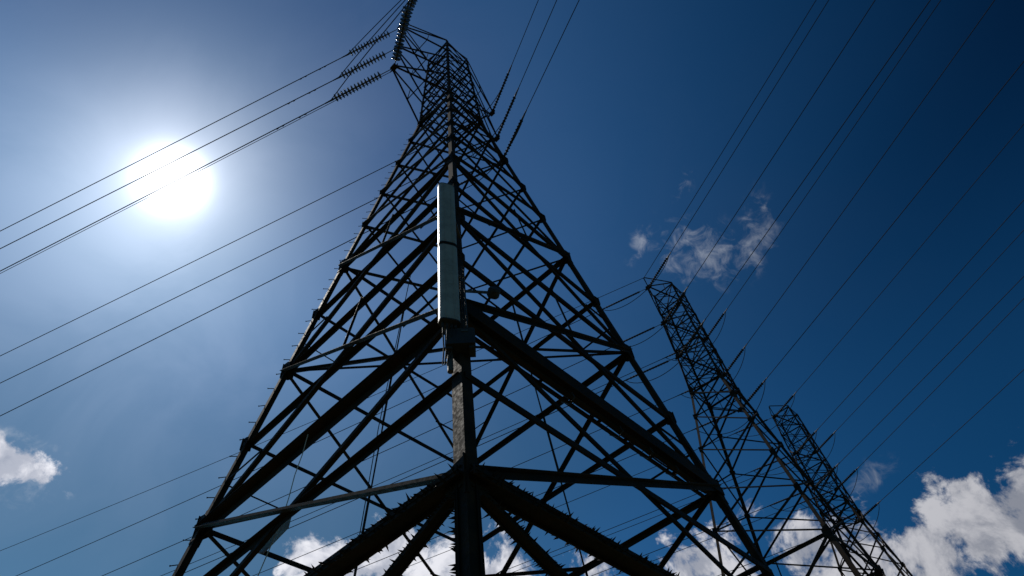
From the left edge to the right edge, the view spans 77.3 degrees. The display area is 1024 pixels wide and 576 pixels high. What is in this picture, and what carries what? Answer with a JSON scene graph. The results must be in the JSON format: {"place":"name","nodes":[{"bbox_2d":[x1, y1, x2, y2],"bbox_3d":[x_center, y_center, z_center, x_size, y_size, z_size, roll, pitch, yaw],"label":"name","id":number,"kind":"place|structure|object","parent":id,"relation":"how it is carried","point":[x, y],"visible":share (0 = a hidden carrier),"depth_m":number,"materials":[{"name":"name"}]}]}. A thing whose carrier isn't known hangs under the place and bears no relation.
{"place":"outdoors","nodes":[
{"label":"outdoors","id":0,"kind":"place"},
{"bbox_2d":[0,0,1023,575],"label":"sky","id":1,"kind":"structure","parent":0,"point":[636,102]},
{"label":"insulator string","id":2,"kind":"object","parent":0,"visible":0},
{"bbox_2d":[253,396,676,575],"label":"power cable","id":3,"kind":"object","parent":2,"relation":"attached to","point":[512,467],"visible":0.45,"depth_m":52.31,"materials":[{"name":"metal"}]},
{"bbox_3d":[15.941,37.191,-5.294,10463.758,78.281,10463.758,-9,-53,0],"label":"ground","id":4,"kind":"structure","parent":0,"visible":0},
{"bbox_2d":[169,21,773,575],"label":"lattice pylon","id":5,"kind":"object","parent":4,"relation":"on","point":[467,487],"visible":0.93,"depth_m":15.09,"materials":[{"name":"metal"}]},
{"bbox_2d":[0,70,393,273],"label":"earth wire","id":6,"kind":"object","parent":5,"relation":"attached to","point":[198,171],"visible":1,"depth_m":35.09,"materials":[{"name":"metal"}]},
{"bbox_2d":[258,518,290,553],"bbox_3d":[-4.669,4.846,12.541,0.836,0.674,0.051,-28,-55,14],"label":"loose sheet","id":7,"kind":"object","parent":5,"relation":"attached to","point":[283,528],"visible":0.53,"depth_m":12.44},
{"bbox_2d":[258,434,307,575],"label":"hanging cord","id":8,"kind":"object","parent":5,"relation":"hanging from","point":[286,505],"visible":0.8,"depth_m":12.63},
{"bbox_2d":[325,69,390,103],"bbox_3d":[-8.174,-10.838,34.290,4.220,0.426,0.438,-25,-54,6],"label":"insulator string","id":9,"kind":"object","parent":5,"relation":"attached to","point":[352,88],"visible":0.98,"depth_m":34.21,"materials":[{"name":"ceramic"}]},
{"bbox_2d":[0,103,324,270],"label":"power cable","id":10,"kind":"object","parent":9,"relation":"attached to","point":[168,184],"visible":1,"depth_m":35.67,"materials":[{"name":"metal"}]},
{"bbox_2d":[333,50,392,80],"bbox_3d":[-8.514,-12.972,37.095,4.220,0.426,0.438,-24,-54,6],"label":"insulator string","id":11,"kind":"object","parent":5,"relation":"attached to","point":[365,65],"visible":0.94,"depth_m":37.02,"materials":[{"name":"ceramic"}]},
{"bbox_2d":[0,80,332,248],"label":"power cable","id":12,"kind":"object","parent":11,"relation":"attached to","point":[167,164],"visible":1,"depth_m":38.57,"materials":[{"name":"metal"}]},
{"bbox_2d":[342,29,397,57],"bbox_3d":[-8.913,-15.521,40.485,4.220,0.426,0.437,-24,-54,6],"label":"insulator string","id":13,"kind":"object","parent":5,"relation":"attached to","point":[362,46],"visible":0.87,"depth_m":40.40,"materials":[{"name":"ceramic"}]},
{"bbox_2d":[0,57,341,230],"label":"power cable","id":14,"kind":"object","parent":13,"relation":"attached to","point":[174,142],"visible":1,"depth_m":42.05,"materials":[{"name":"metal"}]},
{"bbox_2d":[359,276,410,534],"bbox_3d":[-3.417,3.050,17.243,0.072,6.945,3.851,15,-56,-17],"label":"hanging cord","id":15,"kind":"object","parent":5,"relation":"hanging from","point":[380,418],"visible":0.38,"depth_m":17.00,"materials":[{"name":"black rubber"}]},
{"bbox_2d":[392,0,411,63],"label":"insulator string","id":16,"kind":"object","parent":5,"relation":"attached to","point":[400,40],"visible":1,"depth_m":32.82,"materials":[{"name":"ceramic"}]},
{"bbox_2d":[330,1,408,100],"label":"jumper cable","id":17,"kind":"object","parent":16,"relation":"hanging from","point":[369,49],"visible":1,"depth_m":31.51,"materials":[{"name":"metal"}]},
{"bbox_2d":[396,0,415,37],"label":"insulator string","id":18,"kind":"object","parent":5,"relation":"attached to","point":[411,5],"visible":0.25,"depth_m":35.52,"materials":[{"name":"ceramic"}]},
{"bbox_2d":[338,0,404,77],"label":"jumper cable","id":19,"kind":"object","parent":18,"relation":"hanging from","point":[371,38],"visible":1,"depth_m":34.31,"materials":[{"name":"metal"}]},
{"bbox_2d":[444,222,462,373],"bbox_3d":[-1.126,-0.077,12.814,0.402,5.900,1.076,-9,-53,0],"label":"antenna pole","id":20,"kind":"object","parent":5,"relation":"attached to","point":[450,370],"visible":0.12,"depth_m":10.34,"materials":[{"name":"metal"}]},
{"bbox_2d":[438,182,456,246],"bbox_3d":[-1.383,-1.266,13.376,0.377,3.236,0.392,12,-56,-15],"label":"panel antenna","id":21,"kind":"object","parent":20,"relation":"attached to","point":[446,218],"visible":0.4,"depth_m":13.44,"materials":[{"name":"plastic"}]},
{"bbox_2d":[438,243,460,365],"bbox_3d":[-1.153,0.200,11.426,0.377,3.076,0.392,12,-56,-15],"label":"panel antenna","id":22,"kind":"object","parent":20,"relation":"attached to","point":[448,303],"visible":0.99,"depth_m":11.31,"materials":[{"name":"plastic"}]},
{"bbox_2d":[457,266,467,327],"bbox_3d":[-0.983,0.230,11.807,0.300,2.305,0.506,-3,-53,-5],"label":"cable ladder","id":23,"kind":"object","parent":20,"relation":"attached to","point":[462,294],"visible":0.45,"depth_m":11.67,"materials":[{"name":"metal"}]},
{"bbox_2d":[445,327,475,358],"bbox_3d":[-0.860,0.928,10.648,0.500,0.440,0.342,-3,-53,-5],"label":"equipment box","id":24,"kind":"object","parent":5,"relation":"attached to","point":[462,340],"visible":0.95,"depth_m":10.52,"materials":[{"name":"metal"}]},
{"bbox_2d":[460,165,497,184],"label":"insulator string","id":25,"kind":"object","parent":5,"relation":"attached to","point":[476,175],"visible":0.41,"depth_m":38.12,"materials":[{"name":"ceramic"}]},
{"bbox_2d":[0,195,437,415],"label":"power cable","id":26,"kind":"object","parent":25,"relation":"attached to","point":[203,314],"visible":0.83,"depth_m":40.63,"materials":[{"name":"metal"}]},
{"bbox_2d":[459,286,500,298],"bbox_3d":[-0.630,0.102,12.265,0.896,0.726,0.263,-30,-56,15],"label":"microwave drum","id":27,"kind":"object","parent":5,"relation":"attached to","point":[492,292],"visible":0.95,"depth_m":11.93,"materials":[{"name":"black metal"}]},
{"bbox_2d":[492,65,511,111],"bbox_3d":[-0.705,-13.348,43.112,0.217,0.212,3.620,15,-52,-17],"label":"insulator string","id":28,"kind":"object","parent":5,"relation":"attached to","point":[496,102],"visible":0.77,"depth_m":43.23,"materials":[{"name":"ceramic"}]},
{"bbox_2d":[445,70,509,136],"bbox_3d":[-2.219,-11.849,42.703,6.466,1.946,0.297,-41,-59,22],"label":"jumper cable","id":29,"kind":"object","parent":28,"relation":"hanging from","point":[494,100],"visible":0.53,"depth_m":41.79,"materials":[{"name":"metal"}]},
{"bbox_2d":[512,0,538,63],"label":"power cable","id":30,"kind":"object","parent":28,"relation":"attached to","point":[525,31],"visible":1,"depth_m":40.70,"materials":[{"name":"metal"}]},
{"bbox_2d":[497,88,518,136],"bbox_3d":[-0.295,-10.797,39.725,0.217,0.212,3.620,15,-52,-17],"label":"insulator string","id":31,"kind":"object","parent":5,"relation":"attached to","point":[500,130],"visible":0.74,"depth_m":39.76,"materials":[{"name":"ceramic"}]},
{"bbox_2d":[464,92,516,159],"bbox_3d":[-1.808,-9.293,39.320,6.479,1.946,0.297,-41,-59,22],"label":"jumper cable","id":32,"kind":"object","parent":31,"relation":"hanging from","point":[499,126],"visible":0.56,"depth_m":38.40,"materials":[{"name":"metal"}]},
{"bbox_2d":[518,0,556,87],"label":"power cable","id":33,"kind":"object","parent":31,"relation":"attached to","point":[538,42],"visible":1,"depth_m":36.93,"materials":[{"name":"metal"}]},
{"bbox_2d":[502,111,526,160],"bbox_3d":[0.072,-8.669,36.919,0.217,0.212,3.620,16,-52,-18],"label":"insulator string","id":34,"kind":"object","parent":5,"relation":"attached to","point":[516,129],"visible":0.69,"depth_m":36.71,"materials":[{"name":"ceramic"}]},
{"bbox_2d":[465,116,523,188],"bbox_3d":[-1.432,-7.147,36.529,6.525,1.947,0.297,-40,-59,22],"label":"jumper cable","id":35,"kind":"object","parent":34,"relation":"hanging from","point":[506,151],"visible":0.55,"depth_m":35.64,"materials":[{"name":"metal"}]},
{"bbox_2d":[526,0,578,110],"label":"power cable","id":36,"kind":"object","parent":34,"relation":"attached to","point":[552,55],"visible":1,"depth_m":33.93,"materials":[{"name":"metal"}]},
{"bbox_2d":[468,321,711,498],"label":"steel beam","id":37,"kind":"structure","parent":5,"relation":"attached to","point":[541,376],"depth_m":13.88,"materials":[{"name":"metal"}]},
{"bbox_2d":[643,277,885,575],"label":"lattice pylon","id":38,"kind":"object","parent":4,"relation":"on","point":[825,529],"visible":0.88,"depth_m":40.50,"materials":[{"name":"metal"}]},
{"bbox_2d":[0,278,642,550],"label":"earth wire","id":39,"kind":"object","parent":38,"relation":"attached to","point":[286,432],"visible":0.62,"depth_m":54.83,"materials":[{"name":"metal"}]},
{"bbox_2d":[603,289,644,308],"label":"insulator string","id":40,"kind":"object","parent":38,"relation":"attached to","point":[623,299],"visible":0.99,"depth_m":49.79,"materials":[{"name":"ceramic"}]},
{"bbox_2d":[16,311,597,575],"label":"power cable","id":41,"kind":"object","parent":40,"relation":"attached to","point":[262,466],"visible":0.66,"depth_m":55.10,"materials":[{"name":"metal"}]},
{"bbox_2d":[624,324,660,341],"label":"insulator string","id":42,"kind":"object","parent":38,"relation":"attached to","point":[640,333],"visible":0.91,"depth_m":46.36,"materials":[{"name":"ceramic"}]},
{"bbox_2d":[102,348,609,575],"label":"power cable","id":43,"kind":"object","parent":42,"relation":"attached to","point":[363,460],"visible":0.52,"depth_m":49.36,"materials":[{"name":"metal"}]},
{"bbox_2d":[624,357,675,380],"bbox_3d":[9.414,5.538,43.616,4.220,0.171,0.175,-26,-54,7],"label":"insulator string","id":44,"kind":"object","parent":38,"relation":"attached to","point":[636,375],"visible":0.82,"depth_m":43.55,"materials":[{"name":"ceramic"}]},
{"bbox_2d":[185,386,612,572],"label":"power cable","id":45,"kind":"object","parent":44,"relation":"attached to","point":[392,483],"visible":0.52,"depth_m":46.06,"materials":[{"name":"metal"}]},
{"bbox_2d":[649,252,670,285],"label":"insulator string","id":46,"kind":"object","parent":38,"relation":"attached to","point":[657,273],"visible":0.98,"depth_m":48.40,"materials":[{"name":"ceramic"}]},
{"bbox_2d":[603,256,668,310],"bbox_3d":[9.370,0.114,47.999,0.296,1.959,6.712,36,-64,-28],"label":"jumper cable","id":47,"kind":"object","parent":46,"relation":"hanging from","point":[641,294],"visible":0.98,"depth_m":47.24,"materials":[{"name":"metal"}]},
{"bbox_2d":[671,0,828,251],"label":"power cable","id":48,"kind":"object","parent":46,"relation":"attached to","point":[753,120],"visible":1,"depth_m":40.73,"materials":[{"name":"metal"}]},
{"bbox_2d":[664,286,688,321],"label":"insulator string","id":49,"kind":"object","parent":38,"relation":"attached to","point":[676,303],"visible":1,"depth_m":45.03,"materials":[{"name":"ceramic"}]},
{"bbox_2d":[631,291,685,346],"bbox_3d":[9.743,2.659,44.603,0.295,1.959,6.691,35,-64,-28],"label":"jumper cable","id":50,"kind":"object","parent":49,"relation":"hanging from","point":[665,324],"visible":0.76,"depth_m":43.70,"materials":[{"name":"metal"}]},
{"bbox_2d":[688,0,874,285],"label":"power cable","id":51,"kind":"object","parent":49,"relation":"attached to","point":[787,134],"visible":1,"depth_m":36.64,"materials":[{"name":"metal"}]},
{"bbox_2d":[662,341,700,358],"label":"insulator string","id":52,"kind":"object","parent":38,"relation":"attached to","point":[679,351],"visible":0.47,"depth_m":53.77,"materials":[{"name":"ceramic"}]},
{"bbox_2d":[161,359,661,575],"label":"power cable","id":53,"kind":"object","parent":52,"relation":"attached to","point":[416,467],"visible":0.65,"depth_m":57.04,"materials":[{"name":"metal"}]},
{"bbox_2d":[679,319,705,354],"bbox_3d":[11.875,3.312,42.261,0.217,0.212,3.620,12,-51,-15],"label":"insulator string","id":54,"kind":"object","parent":38,"relation":"attached to","point":[689,341],"visible":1,"depth_m":42.24,"materials":[{"name":"ceramic"}]},
{"bbox_2d":[626,322,703,382],"bbox_3d":[10.069,4.765,41.777,0.296,1.959,6.680,36,-64,-28],"label":"jumper cable","id":55,"kind":"object","parent":54,"relation":"hanging from","point":[678,362],"visible":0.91,"depth_m":40.90,"materials":[{"name":"metal"}]},
{"bbox_2d":[705,0,930,318],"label":"power cable","id":56,"kind":"object","parent":54,"relation":"attached to","point":[824,150],"visible":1,"depth_m":33.43,"materials":[{"name":"metal"}]},
{"bbox_2d":[692,412,735,430],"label":"insulator string","id":57,"kind":"object","parent":38,"relation":"attached to","point":[707,423],"visible":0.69,"depth_m":47.50,"materials":[{"name":"ceramic"}]},
{"bbox_2d":[349,430,691,572],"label":"power cable","id":58,"kind":"object","parent":57,"relation":"attached to","point":[487,516],"visible":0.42,"depth_m":49.27,"materials":[{"name":"metal"}]},
{"bbox_2d":[706,309,726,336],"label":"insulator string","id":59,"kind":"object","parent":38,"relation":"attached to","point":[712,329],"visible":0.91,"depth_m":52.33,"materials":[{"name":"ceramic"}]},
{"bbox_2d":[667,311,725,360],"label":"jumper cable","id":60,"kind":"object","parent":59,"relation":"hanging from","point":[710,346],"visible":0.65,"depth_m":51.27,"materials":[{"name":"metal"}]},
{"bbox_2d":[727,0,940,308],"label":"power cable","id":61,"kind":"object","parent":59,"relation":"attached to","point":[840,146],"visible":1,"depth_m":42.02,"materials":[{"name":"metal"}]},
{"bbox_2d":[644,0,815,276],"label":"earth wire","id":62,"kind":"object","parent":38,"relation":"attached to","point":[735,130],"visible":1,"depth_m":42.34,"materials":[{"name":"metal"}]},
{"bbox_2d":[725,344,746,372],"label":"insulator string","id":63,"kind":"object","parent":38,"relation":"attached to","point":[732,363],"visible":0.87,"depth_m":48.80,"materials":[{"name":"ceramic"}]},
{"bbox_2d":[681,353,744,398],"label":"jumper cable","id":64,"kind":"object","parent":63,"relation":"hanging from","point":[733,379],"visible":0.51,"depth_m":47.74,"materials":[{"name":"metal"}]},
{"bbox_2d":[747,0,994,343],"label":"power cable","id":65,"kind":"object","parent":63,"relation":"attached to","point":[879,161],"visible":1,"depth_m":37.96,"materials":[{"name":"metal"}]},
{"bbox_2d":[744,378,766,405],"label":"insulator string","id":66,"kind":"object","parent":38,"relation":"attached to","point":[753,393],"visible":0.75,"depth_m":45.97,"materials":[{"name":"ceramic"}]},
{"bbox_2d":[696,386,764,434],"bbox_3d":[15.950,9.143,45.765,0.296,1.946,6.349,34,-64,-27],"label":"jumper cable","id":67,"kind":"object","parent":66,"relation":"hanging from","point":[746,422],"visible":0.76,"depth_m":45.00,"materials":[{"name":"metal"}]},
{"bbox_2d":[767,61,1023,377],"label":"power cable","id":68,"kind":"object","parent":66,"relation":"attached to","point":[904,209],"visible":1,"depth_m":35.99,"materials":[{"name":"metal"}]},
{"bbox_2d":[769,405,912,575],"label":"lattice pylon","id":69,"kind":"object","parent":4,"relation":"on","point":[859,515],"visible":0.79,"depth_m":55.78,"materials":[{"name":"metal"}]},
{"bbox_2d":[732,417,772,434],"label":"insulator string","id":70,"kind":"object","parent":69,"relation":"attached to","point":[752,426],"visible":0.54,"depth_m":59.66,"materials":[{"name":"ceramic"}]},
{"bbox_2d":[410,435,730,565],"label":"power cable","id":71,"kind":"object","parent":70,"relation":"attached to","point":[572,500],"visible":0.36,"depth_m":61.69,"materials":[{"name":"metal"}]},
{"bbox_2d":[750,454,793,471],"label":"insulator string","id":72,"kind":"object","parent":69,"relation":"attached to","point":[769,463],"visible":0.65,"depth_m":56.26,"materials":[{"name":"ceramic"}]},
{"bbox_2d":[509,472,749,568],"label":"power cable","id":73,"kind":"object","parent":72,"relation":"attached to","point":[628,521],"visible":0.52,"depth_m":57.84,"materials":[{"name":"metal"}]},
{"bbox_2d":[776,392,796,415],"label":"insulator string","id":74,"kind":"object","parent":69,"relation":"attached to","point":[784,405],"visible":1,"depth_m":58.23,"materials":[{"name":"ceramic"}]},
{"bbox_2d":[735,394,794,436],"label":"jumper cable","id":75,"kind":"object","parent":74,"relation":"hanging from","point":[781,420],"visible":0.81,"depth_m":56.91,"materials":[{"name":"metal"}]},
{"bbox_2d":[796,124,1023,391],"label":"power cable","id":76,"kind":"object","parent":74,"relation":"attached to","point":[916,251],"visible":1,"depth_m":47.07,"materials":[{"name":"metal"}]},
{"bbox_2d":[766,490,807,506],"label":"insulator string","id":77,"kind":"object","parent":69,"relation":"attached to","point":[783,500],"visible":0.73,"depth_m":53.48,"materials":[{"name":"ceramic"}]},
{"bbox_2d":[592,507,765,575],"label":"power cable","id":78,"kind":"object","parent":77,"relation":"attached to","point":[684,539],"visible":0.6,"depth_m":54.52,"materials":[{"name":"metal"}]},
{"bbox_2d":[796,429,817,452],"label":"insulator string","id":79,"kind":"object","parent":69,"relation":"attached to","point":[805,442],"visible":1,"depth_m":54.88,"materials":[{"name":"ceramic"}]},
{"bbox_2d":[754,431,816,474],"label":"jumper cable","id":80,"kind":"object","parent":79,"relation":"hanging from","point":[798,463],"visible":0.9,"depth_m":53.75,"materials":[{"name":"metal"}]},
{"bbox_2d":[818,200,1023,428],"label":"power cable","id":81,"kind":"object","parent":79,"relation":"attached to","point":[926,309],"visible":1,"depth_m":45.01,"materials":[{"name":"metal"}]},
{"bbox_2d":[817,430,836,451],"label":"insulator string","id":82,"kind":"object","parent":69,"relation":"attached to","point":[824,442],"visible":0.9,"depth_m":62.12,"materials":[{"name":"ceramic"}]},
{"bbox_2d":[837,230,1023,429],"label":"power cable","id":83,"kind":"object","parent":82,"relation":"attached to","point":[936,324],"visible":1,"depth_m":52.16,"materials":[{"name":"metal"}]},
{"bbox_2d":[815,463,839,486],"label":"insulator string","id":84,"kind":"object","parent":69,"relation":"attached to","point":[825,476],"visible":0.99,"depth_m":52.05,"materials":[{"name":"ceramic"}]},
{"bbox_2d":[771,465,837,510],"bbox_3d":[23.814,16.692,51.591,0.295,1.958,6.561,34,-64,-28],"label":"jumper cable","id":85,"kind":"object","parent":84,"relation":"hanging from","point":[818,500],"visible":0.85,"depth_m":50.90,"materials":[{"name":"metal"}]},
{"bbox_2d":[839,276,1023,462],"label":"power cable","id":86,"kind":"object","parent":84,"relation":"attached to","point":[950,351],"visible":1,"depth_m":42.76,"materials":[{"name":"metal"}]},
{"bbox_2d":[841,467,858,485],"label":"insulator string","id":87,"kind":"object","parent":69,"relation":"attached to","point":[849,476],"visible":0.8,"depth_m":58.57,"materials":[{"name":"ceramic"}]},
{"bbox_2d":[859,298,1023,466],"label":"power cable","id":88,"kind":"object","parent":87,"relation":"attached to","point":[945,379],"visible":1,"depth_m":50.13,"materials":[{"name":"metal"}]},
{"bbox_2d":[857,500,880,521],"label":"insulator string","id":89,"kind":"object","parent":69,"relation":"attached to","point":[871,509],"visible":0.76,"depth_m":55.72,"materials":[{"name":"ceramic"}]},
{"bbox_2d":[820,512,878,544],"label":"jumper cable","id":90,"kind":"object","parent":89,"relation":"hanging from","point":[866,536],"visible":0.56,"depth_m":54.68,"materials":[{"name":"metal"}]},
{"bbox_2d":[881,369,1023,500],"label":"power cable","id":91,"kind":"object","parent":89,"relation":"attached to","point":[954,433],"visible":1,"depth_m":48.76,"materials":[{"name":"metal"}]},
{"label":"insulator string","id":92,"kind":"object","parent":69,"relation":"attached to","visible":0},
{"bbox_2d":[514,468,776,571],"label":"power cable","id":93,"kind":"object","parent":92,"relation":"attached to","point":[643,521],"visible":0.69,"depth_m":65.48,"materials":[{"name":"metal"}]},
{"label":"insulator string","id":94,"kind":"object","parent":69,"relation":"attached to","visible":0},
{"bbox_2d":[614,506,792,575],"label":"power cable","id":95,"kind":"object","parent":94,"relation":"attached to","point":[711,538],"visible":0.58,"depth_m":61.38,"materials":[{"name":"metal"}]},
{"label":"insulator string","id":96,"kind":"object","parent":69,"relation":"attached to","visible":0},
{"bbox_2d":[718,543,801,575],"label":"power cable","id":97,"kind":"object","parent":96,"relation":"attached to","point":[766,557],"visible":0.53,"depth_m":57.97,"materials":[{"name":"metal"}]},
{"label":"insulator string","id":98,"kind":"object","parent":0,"visible":0},
{"bbox_2d":[0,142,433,355],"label":"power cable","id":99,"kind":"object","parent":98,"relation":"attached to","point":[206,255],"visible":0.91,"depth_m":46.87,"materials":[{"name":"metal"}]},
{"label":"insulator string","id":100,"kind":"object","parent":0,"visible":0},
{"bbox_2d":[1,166,441,382],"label":"power cable","id":101,"kind":"object","parent":100,"relation":"attached to","point":[209,281],"visible":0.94,"depth_m":43.33,"materials":[{"name":"metal"}]},
{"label":"insulator string","id":102,"kind":"object","parent":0,"visible":0},
{"bbox_2d":[346,0,400,55],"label":"jumper cable","id":103,"kind":"object","parent":102,"relation":"hanging from","point":[371,29],"visible":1,"depth_m":38.15,"materials":[{"name":"metal"}]}
]}

